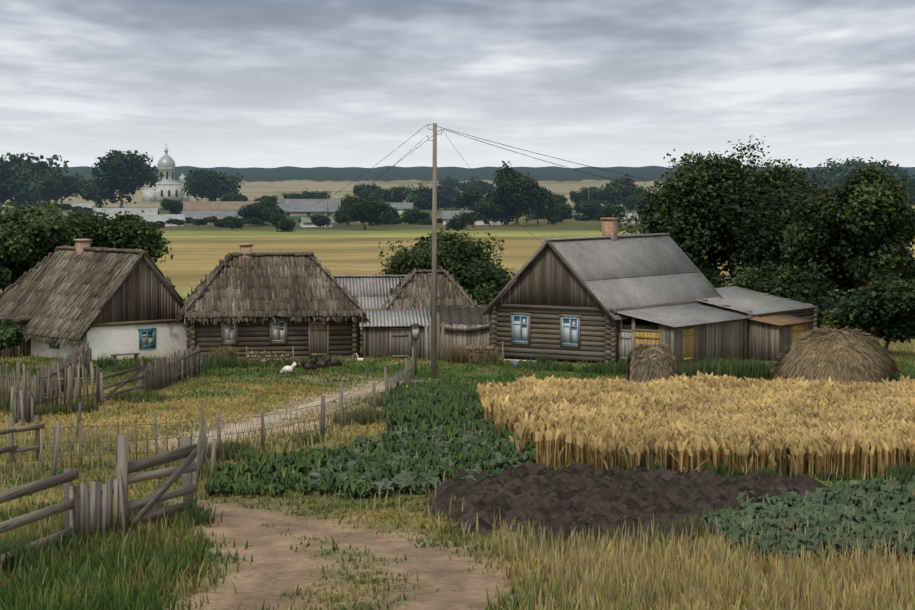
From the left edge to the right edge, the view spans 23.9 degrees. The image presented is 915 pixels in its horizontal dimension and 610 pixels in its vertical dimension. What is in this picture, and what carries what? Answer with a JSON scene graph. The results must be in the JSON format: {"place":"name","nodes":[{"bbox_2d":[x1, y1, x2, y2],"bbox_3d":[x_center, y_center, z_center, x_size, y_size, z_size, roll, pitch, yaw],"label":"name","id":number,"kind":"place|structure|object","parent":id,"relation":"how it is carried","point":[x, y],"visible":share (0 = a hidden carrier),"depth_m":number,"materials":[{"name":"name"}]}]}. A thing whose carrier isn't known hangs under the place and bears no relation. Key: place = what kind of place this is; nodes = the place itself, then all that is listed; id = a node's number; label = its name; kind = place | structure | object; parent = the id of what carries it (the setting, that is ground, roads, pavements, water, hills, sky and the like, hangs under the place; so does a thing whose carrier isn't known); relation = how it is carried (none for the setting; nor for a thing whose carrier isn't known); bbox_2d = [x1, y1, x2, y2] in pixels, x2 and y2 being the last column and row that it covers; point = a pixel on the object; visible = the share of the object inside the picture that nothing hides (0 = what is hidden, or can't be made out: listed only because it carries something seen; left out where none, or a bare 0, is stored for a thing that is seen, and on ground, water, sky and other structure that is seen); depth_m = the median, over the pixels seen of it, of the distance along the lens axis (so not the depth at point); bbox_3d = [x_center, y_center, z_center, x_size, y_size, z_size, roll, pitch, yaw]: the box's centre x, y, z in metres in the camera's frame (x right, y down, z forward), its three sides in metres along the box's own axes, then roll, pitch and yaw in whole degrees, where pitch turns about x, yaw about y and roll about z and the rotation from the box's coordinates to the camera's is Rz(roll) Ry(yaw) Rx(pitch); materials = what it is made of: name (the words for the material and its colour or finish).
{"place":"outdoors","nodes":[
{"label":"outdoors","id":0,"kind":"place"},
{"bbox_2d":[0,166,914,609],"bbox_3d":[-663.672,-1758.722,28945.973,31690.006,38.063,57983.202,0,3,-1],"label":"ground","id":1,"kind":"structure","parent":0,"point":[276,568],"depth_m":69.53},
{"bbox_2d":[0,260,11,289],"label":"tree","id":2,"kind":"object","parent":1,"relation":"on","point":[5,278],"visible":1,"depth_m":128.11,"materials":[{"name":"green plant"}]},
{"bbox_2d":[0,319,24,349],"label":"bush","id":3,"kind":"object","parent":1,"relation":"on","point":[12,334],"visible":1,"depth_m":99.20,"materials":[{"name":"green plant"}]},
{"bbox_2d":[0,314,31,357],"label":"shed","id":4,"kind":"structure","parent":1,"relation":"on","point":[24,349],"depth_m":106.12,"materials":[{"name":"grey wood"}]},
{"bbox_2d":[0,415,44,462],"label":"fence","id":5,"kind":"object","parent":1,"relation":"on","point":[12,449],"visible":0.79,"depth_m":50.57,"materials":[{"name":"grey wood"}]},
{"bbox_2d":[13,390,34,423],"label":"fence","id":6,"kind":"object","parent":1,"relation":"on","point":[29,405],"visible":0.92,"depth_m":66.39,"materials":[{"name":"grey wood"}]},
{"bbox_2d":[0,152,69,204],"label":"tree","id":7,"kind":"object","parent":1,"relation":"on","point":[16,174],"visible":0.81,"depth_m":1006.85,"materials":[{"name":"green plant"}]},
{"bbox_2d":[0,468,78,566],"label":"fence","id":8,"kind":"object","parent":1,"relation":"on","point":[67,477],"visible":0.56,"depth_m":34.42,"materials":[{"name":"grey wood"}]},
{"bbox_2d":[0,201,99,293],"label":"tree","id":9,"kind":"object","parent":1,"relation":"on","point":[30,236],"visible":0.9,"depth_m":130.11,"materials":[{"name":"green plant"}]},
{"bbox_2d":[0,361,100,406],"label":"yard fence","id":10,"kind":"object","parent":1,"relation":"on","point":[26,383],"visible":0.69,"depth_m":71.35,"materials":[{"name":"grey wood"}]},
{"bbox_2d":[30,172,89,203],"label":"tree","id":11,"kind":"object","parent":1,"relation":"on","point":[54,186],"visible":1,"depth_m":960.17,"materials":[{"name":"green plant"}]},
{"bbox_2d":[36,341,91,404],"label":"yard fence","id":12,"kind":"object","parent":1,"relation":"on","point":[82,355],"visible":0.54,"depth_m":80.78,"materials":[{"name":"grey wood"}]},
{"bbox_2d":[0,385,180,417],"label":"yard fence weeds","id":13,"kind":"object","parent":1,"relation":"on","point":[137,396],"visible":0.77,"depth_m":70.49,"materials":[{"name":"green plant"}]},
{"bbox_2d":[0,239,186,360],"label":"house","id":14,"kind":"structure","parent":1,"relation":"on","point":[104,302],"depth_m":104.79,"materials":[{"name":"brown wood"}]},
{"bbox_2d":[69,479,122,537],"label":"fence boards","id":15,"kind":"object","parent":1,"relation":"on","point":[79,512],"visible":0.58,"depth_m":36.04,"materials":[{"name":"grey wood"}]},
{"bbox_2d":[78,179,113,207],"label":"tree","id":16,"kind":"object","parent":1,"relation":"on","point":[88,189],"visible":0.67,"depth_m":905.29,"materials":[{"name":"green plant"}]},
{"bbox_2d":[38,209,173,265],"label":"tree","id":17,"kind":"object","parent":1,"relation":"on","point":[127,231],"visible":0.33,"depth_m":134.45,"materials":[{"name":"green plant"}]},
{"bbox_2d":[0,496,222,574],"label":"weeds","id":18,"kind":"object","parent":1,"relation":"on","point":[192,513],"visible":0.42,"depth_m":35.94,"materials":[{"name":"green plant"}]},
{"bbox_2d":[10,386,220,506],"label":"fence posts","id":19,"kind":"object","parent":1,"relation":"on","point":[56,448],"visible":0.44,"depth_m":46.51,"materials":[{"name":"grey wood"}]},
{"bbox_2d":[40,411,200,468],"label":"fence stakes","id":20,"kind":"object","parent":1,"relation":"on","point":[80,431],"visible":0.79,"depth_m":49.43,"materials":[{"name":"grey wood"}]},
{"bbox_2d":[100,360,144,405],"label":"gate","id":21,"kind":"object","parent":1,"relation":"on","point":[141,368],"visible":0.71,"depth_m":73.77,"materials":[{"name":"grey wood"}]},
{"bbox_2d":[117,434,128,539],"bbox_3d":[-5.647,3.230,36.212,0.264,2.065,0.671,0,3,-1],"label":"gate post","id":22,"kind":"object","parent":1,"relation":"on","point":[122,456],"visible":0.61,"depth_m":36.33,"materials":[{"name":"grey wood"}]},
{"bbox_2d":[90,150,163,207],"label":"tree","id":23,"kind":"object","parent":1,"relation":"on","point":[123,173],"visible":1,"depth_m":858.20,"materials":[{"name":"green plant"}]},
{"bbox_2d":[94,208,159,221],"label":"building","id":24,"kind":"structure","parent":1,"relation":"on","point":[111,212],"depth_m":589.21,"materials":[{"name":"paint"}]},
{"bbox_2d":[116,437,197,528],"bbox_3d":[-5.267,3.389,38.046,0.322,1.771,3.202,1,4,14],"label":"gate","id":25,"kind":"object","parent":1,"relation":"on","point":[186,453],"visible":0.56,"depth_m":38.05,"materials":[{"name":"grey wood"}]},
{"bbox_2d":[138,214,185,225],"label":"building","id":26,"kind":"structure","parent":1,"relation":"on","point":[154,218],"depth_m":574.87,"materials":[{"name":"paint"}]},
{"bbox_2d":[142,148,189,201],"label":"church","id":27,"kind":"structure","parent":1,"relation":"on","point":[168,186],"depth_m":1105.97,"materials":[{"name":"paint"}]},
{"bbox_2d":[140,345,201,392],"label":"yard fence","id":28,"kind":"object","parent":1,"relation":"on","point":[161,375],"visible":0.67,"depth_m":81.37,"materials":[{"name":"grey wood"}]},
{"bbox_2d":[159,197,182,213],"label":"tree","id":29,"kind":"object","parent":1,"relation":"on","point":[174,206],"visible":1,"depth_m":739.48,"materials":[{"name":"green plant"}]},
{"bbox_2d":[192,407,203,496],"bbox_3d":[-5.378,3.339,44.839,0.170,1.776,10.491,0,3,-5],"label":"fence post","id":30,"kind":"object","parent":1,"relation":"on","point":[199,459],"visible":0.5,"depth_m":46.58,"materials":[{"name":"grey wood"}]},
{"bbox_2d":[181,168,244,200],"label":"tree","id":31,"kind":"object","parent":1,"relation":"on","point":[211,185],"visible":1,"depth_m":1015.13,"materials":[{"name":"green plant"}]},
{"bbox_2d":[182,201,259,224],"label":"long barn","id":32,"kind":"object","parent":1,"relation":"on","point":[220,210],"visible":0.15,"depth_m":588.76,"materials":[{"name":"paint"}]},
{"bbox_2d":[97,354,345,371],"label":"weeds","id":33,"kind":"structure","parent":1,"relation":"on","point":[207,362],"depth_m":97.23,"materials":[{"name":"green plant"}]},
{"bbox_2d":[204,344,244,359],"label":"dry weeds","id":34,"kind":"object","parent":1,"relation":"on","point":[228,351],"depth_m":101.86,"materials":[{"name":"plant"}]},
{"bbox_2d":[222,215,243,229],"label":"bush","id":35,"kind":"object","parent":1,"relation":"on","point":[231,222],"visible":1,"depth_m":521.39,"materials":[{"name":"green plant"}]},
{"bbox_2d":[236,197,279,225],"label":"tree","id":36,"kind":"object","parent":1,"relation":"on","point":[252,210],"visible":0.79,"depth_m":571.25,"materials":[{"name":"green plant"}]},
{"bbox_2d":[203,445,335,498],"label":"crop plants","id":37,"kind":"object","parent":1,"relation":"on","point":[272,476],"visible":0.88,"depth_m":45.44,"materials":[{"name":"green plant"}]},
{"bbox_2d":[246,346,294,362],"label":"woodpile","id":38,"kind":"object","parent":1,"relation":"on","point":[273,355],"depth_m":101.66,"materials":[{"name":"brown wood"}]},
{"bbox_2d":[175,243,370,360],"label":"house","id":39,"kind":"structure","parent":1,"relation":"on","point":[305,304],"depth_m":103.20,"materials":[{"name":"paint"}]},
{"bbox_2d":[262,207,295,231],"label":"tree","id":40,"kind":"object","parent":1,"relation":"on","point":[276,217],"visible":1,"depth_m":496.86,"materials":[{"name":"green plant"}]},
{"bbox_2d":[193,390,384,461],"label":"weeds","id":41,"kind":"object","parent":1,"relation":"on","point":[362,417],"visible":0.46,"depth_m":56.88,"materials":[{"name":"green plant"}]},
{"bbox_2d":[203,347,414,462],"bbox_3d":[-3.032,2.987,68.342,1.686,2.827,37.147,0,3,6],"label":"garden fence","id":42,"kind":"object","parent":1,"relation":"on","point":[401,378],"visible":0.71,"depth_m":58.40,"materials":[{"name":"grey wood"}]},
{"bbox_2d":[277,199,340,215],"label":"building","id":43,"kind":"structure","parent":1,"relation":"on","point":[315,208],"depth_m":727.12,"materials":[{"name":"paint"}]},
{"bbox_2d":[291,188,330,198],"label":"tree","id":44,"kind":"object","parent":1,"relation":"on","point":[313,195],"visible":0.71,"depth_m":908.67,"materials":[{"name":"green plant"}]},
{"bbox_2d":[308,212,331,226],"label":"bush","id":45,"kind":"object","parent":1,"relation":"on","point":[325,220],"visible":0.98,"depth_m":545.39,"materials":[{"name":"green plant"}]},
{"bbox_2d":[353,182,380,199],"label":"tree","id":46,"kind":"object","parent":1,"relation":"on","point":[370,189],"visible":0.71,"depth_m":1047.75,"materials":[{"name":"green plant"}]},
{"bbox_2d":[341,194,395,229],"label":"tree","id":47,"kind":"object","parent":1,"relation":"on","point":[375,210],"visible":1,"depth_m":518.75,"materials":[{"name":"green plant"}]},
{"bbox_2d":[333,275,405,346],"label":"shed","id":48,"kind":"structure","parent":1,"relation":"on","point":[371,292],"depth_m":114.72,"materials":[{"name":"paint"}]},
{"bbox_2d":[368,185,408,201],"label":"tree","id":49,"kind":"object","parent":1,"relation":"on","point":[394,194],"visible":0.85,"depth_m":958.80,"materials":[{"name":"green plant"}]},
{"bbox_2d":[0,377,785,442],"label":"grass","id":50,"kind":"structure","parent":1,"relation":"on","point":[220,406],"depth_m":70.07,"materials":[{"name":"yellow plant"}]},
{"bbox_2d":[359,310,430,358],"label":"shed","id":51,"kind":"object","parent":1,"relation":"on","point":[387,333],"visible":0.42,"depth_m":103.10,"materials":[{"name":"grey wood"}]},
{"bbox_2d":[286,419,535,497],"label":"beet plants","id":52,"kind":"object","parent":1,"relation":"on","point":[396,482],"visible":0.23,"depth_m":49.34,"materials":[{"name":"green plant"}]},
{"bbox_2d":[402,207,431,223],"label":"tree","id":53,"kind":"object","parent":1,"relation":"on","point":[413,215],"visible":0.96,"depth_m":597.74,"materials":[{"name":"green plant"}]},
{"bbox_2d":[290,414,554,498],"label":"potato plants","id":54,"kind":"object","parent":1,"relation":"on","point":[464,459],"visible":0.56,"depth_m":50.25,"materials":[{"name":"green plant"}]},
{"bbox_2d":[381,267,476,309],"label":"thatched roof","id":55,"kind":"structure","parent":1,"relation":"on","point":[413,290],"depth_m":112.32,"materials":[{"name":"plant"}]},
{"bbox_2d":[402,182,456,209],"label":"tree","id":56,"kind":"object","parent":1,"relation":"on","point":[420,198],"visible":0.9,"depth_m":858.55,"materials":[{"name":"green plant"}]},
{"bbox_2d":[427,123,442,378],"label":"utility pole","id":57,"kind":"object","parent":1,"relation":"on","point":[434,291],"visible":0.96,"depth_m":88.67,"materials":[{"name":"brown wood"}]},
{"bbox_2d":[279,124,807,249],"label":"power lines","id":58,"kind":"object","parent":57,"relation":"hanging from","point":[542,160],"visible":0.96,"depth_m":105.97,"materials":[{"name":"paint"}]},
{"bbox_2d":[425,313,444,360],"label":"leaning planks","id":59,"kind":"object","parent":1,"relation":"on","point":[439,355],"visible":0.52,"depth_m":100.65,"materials":[{"name":"grey wood"}]},
{"bbox_2d":[381,374,493,431],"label":"fence weeds","id":60,"kind":"object","parent":1,"relation":"on","point":[452,395],"visible":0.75,"depth_m":64.37,"materials":[{"name":"green plant"}]},
{"bbox_2d":[374,227,514,304],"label":"tree","id":61,"kind":"object","parent":1,"relation":"on","point":[480,278],"visible":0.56,"depth_m":143.17,"materials":[{"name":"green plant"}]},
{"bbox_2d":[0,433,907,508],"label":"grass","id":62,"kind":"structure","parent":1,"relation":"on","point":[88,469],"depth_m":47.28,"materials":[{"name":"green plant"}]},
{"bbox_2d":[0,497,914,588],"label":"grass","id":63,"kind":"structure","parent":1,"relation":"on","point":[127,549],"depth_m":34.16,"materials":[{"name":"green plant"}]},
{"bbox_2d":[0,339,914,385],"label":"grass","id":64,"kind":"structure","parent":1,"relation":"on","point":[223,374],"depth_m":92.71,"materials":[{"name":"green plant"}]},
{"bbox_2d":[0,418,914,609],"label":"dry grass stalks","id":65,"kind":"object","parent":1,"relation":"on","point":[596,559],"depth_m":33.10,"materials":[{"name":"plant"}]},
{"bbox_2d":[430,304,489,358],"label":"shed","id":66,"kind":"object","parent":1,"relation":"on","point":[468,324],"visible":0.44,"depth_m":103.08,"materials":[{"name":"grey wood"}]},
{"bbox_2d":[445,210,478,229],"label":"tree","id":67,"kind":"object","parent":1,"relation":"on","point":[463,221],"visible":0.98,"depth_m":522.27,"materials":[{"name":"green plant"}]},
{"bbox_2d":[451,185,485,210],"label":"tree","id":68,"kind":"object","parent":1,"relation":"on","point":[470,198],"visible":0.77,"depth_m":708.23,"materials":[{"name":"green plant"}]},
{"bbox_2d":[441,211,499,224],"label":"building","id":69,"kind":"structure","parent":1,"relation":"on","point":[446,216],"depth_m":586.76,"materials":[{"name":"paint"}]},
{"bbox_2d":[443,343,503,364],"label":"dry weeds","id":70,"kind":"object","parent":1,"relation":"on","point":[456,354],"visible":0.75,"depth_m":97.62,"materials":[{"name":"plant"}]},
{"bbox_2d":[458,177,496,194],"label":"tree","id":71,"kind":"object","parent":1,"relation":"on","point":[464,186],"visible":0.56,"depth_m":1398.49,"materials":[{"name":"green plant"}]},
{"bbox_2d":[462,341,504,362],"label":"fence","id":72,"kind":"object","parent":1,"relation":"on","point":[477,348],"visible":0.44,"depth_m":97.81,"materials":[{"name":"brown wood"}]},
{"bbox_2d":[473,198,506,225],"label":"tree","id":73,"kind":"object","parent":1,"relation":"on","point":[486,210],"visible":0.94,"depth_m":572.65,"materials":[{"name":"green plant"}]},
{"bbox_2d":[492,161,559,225],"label":"tree","id":74,"kind":"object","parent":1,"relation":"on","point":[517,194],"visible":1,"depth_m":570.10,"materials":[{"name":"green plant"}]},
{"bbox_2d":[522,203,561,224],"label":"tree","id":75,"kind":"object","parent":1,"relation":"on","point":[551,217],"visible":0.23,"depth_m":596.79,"materials":[{"name":"green plant"}]},
{"bbox_2d":[543,203,573,222],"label":"tree","id":76,"kind":"object","parent":1,"relation":"on","point":[567,210],"visible":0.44,"depth_m":624.69,"materials":[{"name":"green plant"}]},
{"bbox_2d":[433,500,741,543],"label":"weeds","id":77,"kind":"object","parent":1,"relation":"on","point":[697,527],"visible":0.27,"depth_m":36.81,"materials":[{"name":"green plant"}]},
{"bbox_2d":[573,200,603,220],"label":"tree","id":78,"kind":"object","parent":1,"relation":"on","point":[588,208],"visible":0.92,"depth_m":650.97,"materials":[{"name":"green plant"}]},
{"bbox_2d":[579,186,603,204],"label":"tree","id":79,"kind":"object","parent":1,"relation":"on","point":[592,190],"visible":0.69,"depth_m":964.21,"materials":[{"name":"green plant"}]},
{"bbox_2d":[482,217,723,363],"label":"house","id":80,"kind":"structure","parent":1,"relation":"on","point":[565,299],"depth_m":100.69,"materials":[{"name":"wood"}]},
{"bbox_2d":[597,200,626,223],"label":"tree","id":81,"kind":"object","parent":1,"relation":"on","point":[607,211],"visible":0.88,"depth_m":599.25,"materials":[{"name":"green plant"}]},
{"bbox_2d":[596,174,650,206],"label":"tree","id":82,"kind":"object","parent":1,"relation":"on","point":[616,192],"visible":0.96,"depth_m":858.24,"materials":[{"name":"green plant"}]},
{"bbox_2d":[421,460,826,541],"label":"soil clods","id":83,"kind":"object","parent":1,"relation":"on","point":[578,496],"visible":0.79,"depth_m":41.11,"materials":[{"name":"brown soil"}]},
{"bbox_2d":[622,191,650,212],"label":"tree","id":84,"kind":"object","parent":1,"relation":"on","point":[629,202],"visible":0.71,"depth_m":741.97,"materials":[{"name":"green plant"}]},
{"bbox_2d":[516,349,775,379],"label":"weeds","id":85,"kind":"object","parent":1,"relation":"on","point":[737,367],"visible":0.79,"depth_m":90.15,"materials":[{"name":"green plant"}]},
{"bbox_2d":[626,341,676,382],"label":"haystack","id":86,"kind":"object","parent":1,"relation":"on","point":[645,361],"visible":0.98,"depth_m":84.14,"materials":[{"name":"plant"}]},
{"bbox_2d":[616,303,751,365],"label":"shed","id":87,"kind":"structure","parent":1,"relation":"on","point":[690,332],"depth_m":99.34,"materials":[{"name":"grey wood"}]},
{"bbox_2d":[687,255,725,287],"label":"tree","id":88,"kind":"object","parent":1,"relation":"on","point":[712,277],"visible":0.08,"depth_m":139.23,"materials":[{"name":"green plant"}]},
{"bbox_2d":[599,135,834,287],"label":"tree","id":89,"kind":"object","parent":1,"relation":"on","point":[710,233],"visible":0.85,"depth_m":139.88,"materials":[{"name":"green plant"}]},
{"bbox_2d":[571,455,914,484],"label":"wheat weeds","id":90,"kind":"object","parent":1,"relation":"on","point":[722,470],"visible":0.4,"depth_m":46.21,"materials":[{"name":"green plant"}]},
{"bbox_2d":[695,286,817,330],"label":"shed roof","id":91,"kind":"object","parent":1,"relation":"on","point":[745,301],"visible":0.29,"depth_m":107.81,"materials":[{"name":"grey metal"}]},
{"bbox_2d":[747,314,814,360],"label":"shed","id":92,"kind":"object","parent":1,"relation":"on","point":[773,336],"visible":0.52,"depth_m":103.05,"materials":[{"name":"grey wood"}]},
{"bbox_2d":[725,260,839,329],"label":"bush","id":93,"kind":"object","parent":1,"relation":"on","point":[805,285],"visible":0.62,"depth_m":119.20,"materials":[{"name":"green plant"}]},
{"bbox_2d":[700,475,914,560],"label":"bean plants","id":94,"kind":"object","parent":1,"relation":"on","point":[784,503],"visible":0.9,"depth_m":37.18,"materials":[{"name":"green plant"}]},
{"bbox_2d":[787,160,863,189],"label":"tree","id":95,"kind":"object","parent":1,"relation":"on","point":[817,173],"visible":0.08,"depth_m":1601.48,"materials":[{"name":"green plant"}]},
{"bbox_2d":[769,325,900,383],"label":"haystack","id":96,"kind":"object","parent":1,"relation":"on","point":[844,355],"visible":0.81,"depth_m":82.16,"materials":[{"name":"plant"}]},
{"bbox_2d":[779,162,914,338],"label":"tree","id":97,"kind":"object","parent":1,"relation":"on","point":[854,232],"visible":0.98,"depth_m":121.24,"materials":[{"name":"green plant"}]},
{"bbox_2d":[820,157,907,190],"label":"tree","id":98,"kind":"object","parent":1,"relation":"on","point":[836,173],"visible":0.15,"depth_m":1393.36,"materials":[{"name":"green plant"}]},
{"bbox_2d":[821,271,914,352],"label":"bush","id":99,"kind":"object","parent":1,"relation":"on","point":[879,306],"visible":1,"depth_m":105.31,"materials":[{"name":"green plant"}]},
{"bbox_2d":[884,360,914,381],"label":"weeds","id":100,"kind":"object","parent":1,"relation":"on","point":[898,375],"depth_m":82.81,"materials":[{"name":"green plant"}]},
{"bbox_2d":[891,173,914,204],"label":"tree","id":101,"kind":"object","parent":1,"relation":"on","point":[911,184],"visible":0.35,"depth_m":962.04,"materials":[{"name":"green plant"}]},
{"bbox_2d":[0,548,914,609],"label":"grass","id":102,"kind":"structure","parent":0,"point":[102,594],"depth_m":29.55,"materials":[{"name":"green plant"}]},
{"bbox_2d":[0,0,914,167],"label":"sky","id":103,"kind":"structure","parent":0,"point":[210,83],"materials":[{"name":"grey"}]},
{"bbox_2d":[474,370,914,478],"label":"wheat field","id":104,"kind":"structure","parent":0,"point":[715,417],"depth_m":53.77,"materials":[{"name":"plant"}]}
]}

